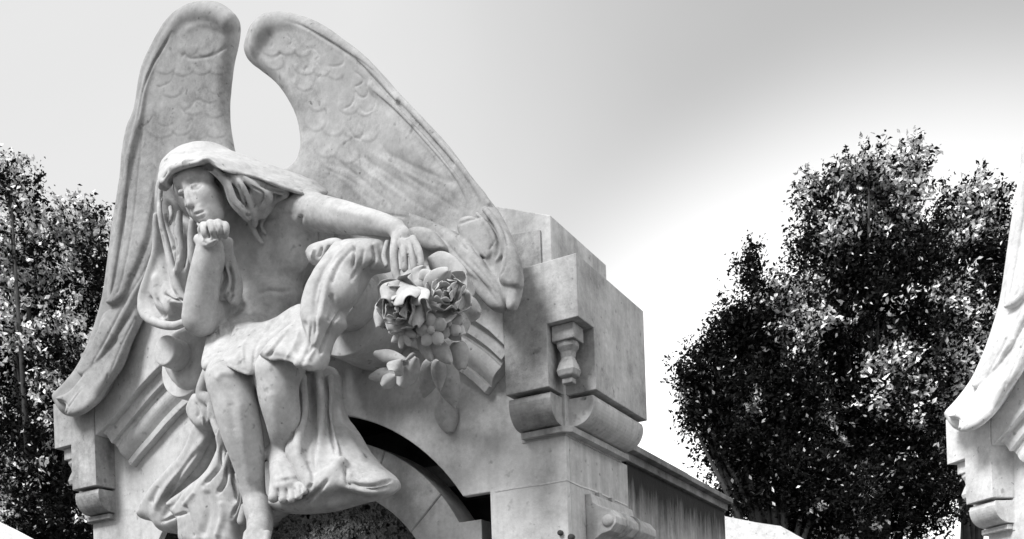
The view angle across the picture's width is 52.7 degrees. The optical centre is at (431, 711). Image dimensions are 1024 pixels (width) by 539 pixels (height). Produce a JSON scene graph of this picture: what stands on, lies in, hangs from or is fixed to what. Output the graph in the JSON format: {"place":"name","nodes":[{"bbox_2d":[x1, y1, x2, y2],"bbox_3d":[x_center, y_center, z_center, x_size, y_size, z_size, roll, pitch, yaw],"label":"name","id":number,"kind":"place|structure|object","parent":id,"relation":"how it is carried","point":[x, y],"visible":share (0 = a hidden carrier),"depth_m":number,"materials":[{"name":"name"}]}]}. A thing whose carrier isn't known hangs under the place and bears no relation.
{"place":"outdoors","nodes":[
{"label":"outdoors","id":0,"kind":"place"},
{"bbox_2d":[0,522,32,538],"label":"garden wall","id":1,"kind":"structure","parent":0,"point":[7,532],"depth_m":8.50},
{"bbox_2d":[0,0,1023,538],"label":"sky","id":2,"kind":"structure","parent":0,"point":[658,134],"materials":[{"name":"white"}]},
{"bbox_2d":[725,516,802,538],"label":"garden wall","id":3,"kind":"structure","parent":0,"point":[735,528],"depth_m":8.00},
{"bbox_3d":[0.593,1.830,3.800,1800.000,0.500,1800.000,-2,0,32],"label":"ground","id":4,"kind":"structure","parent":0,"visible":0},
{"bbox_2d":[0,144,114,538],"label":"broadleaf tree","id":5,"kind":"object","parent":4,"relation":"on","point":[37,492],"visible":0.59,"depth_m":13.00,"materials":[{"name":"black plant"}]},
{"bbox_2d":[53,206,732,538],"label":"tomb monument","id":6,"kind":"object","parent":4,"relation":"on","point":[542,440],"visible":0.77,"depth_m":4.08,"materials":[{"name":"stone"}]},
{"bbox_2d":[52,1,523,538],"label":"angel statue","id":7,"kind":"object","parent":6,"relation":"attached to","point":[240,309],"visible":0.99,"depth_m":4.00,"materials":[{"name":"stone"}]},
{"bbox_2d":[368,251,481,433],"bbox_3d":[-0.036,-1.339,3.702,0.368,0.507,0.665,-2,0,-9],"label":"flower garland","id":8,"kind":"object","parent":7,"relation":"hanging from","point":[435,305],"visible":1,"depth_m":3.52,"materials":[{"name":"stone"}]},
{"bbox_2d":[660,230,916,538],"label":"broadleaf tree","id":9,"kind":"object","parent":4,"relation":"on","point":[752,396],"visible":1,"depth_m":11.40,"materials":[{"name":"black plant"}]},
{"bbox_2d":[745,125,999,538],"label":"broadleaf tree","id":10,"kind":"object","parent":4,"relation":"on","point":[899,391],"visible":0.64,"depth_m":12.88,"materials":[{"name":"black plant"}]},
{"bbox_2d":[907,155,1016,538],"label":"broadleaf tree","id":11,"kind":"object","parent":4,"relation":"on","point":[966,210],"visible":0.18,"depth_m":14.67,"materials":[{"name":"grey plant"}]},
{"bbox_2d":[946,371,1023,538],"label":"tomb monument","id":12,"kind":"object","parent":4,"relation":"on","point":[987,458],"visible":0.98,"depth_m":4.84,"materials":[{"name":"stone"}]},
{"bbox_2d":[944,135,1023,431],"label":"angel statue","id":13,"kind":"object","parent":12,"relation":"attached to","point":[981,399],"visible":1,"depth_m":4.59,"materials":[{"name":"stone"}]}
]}

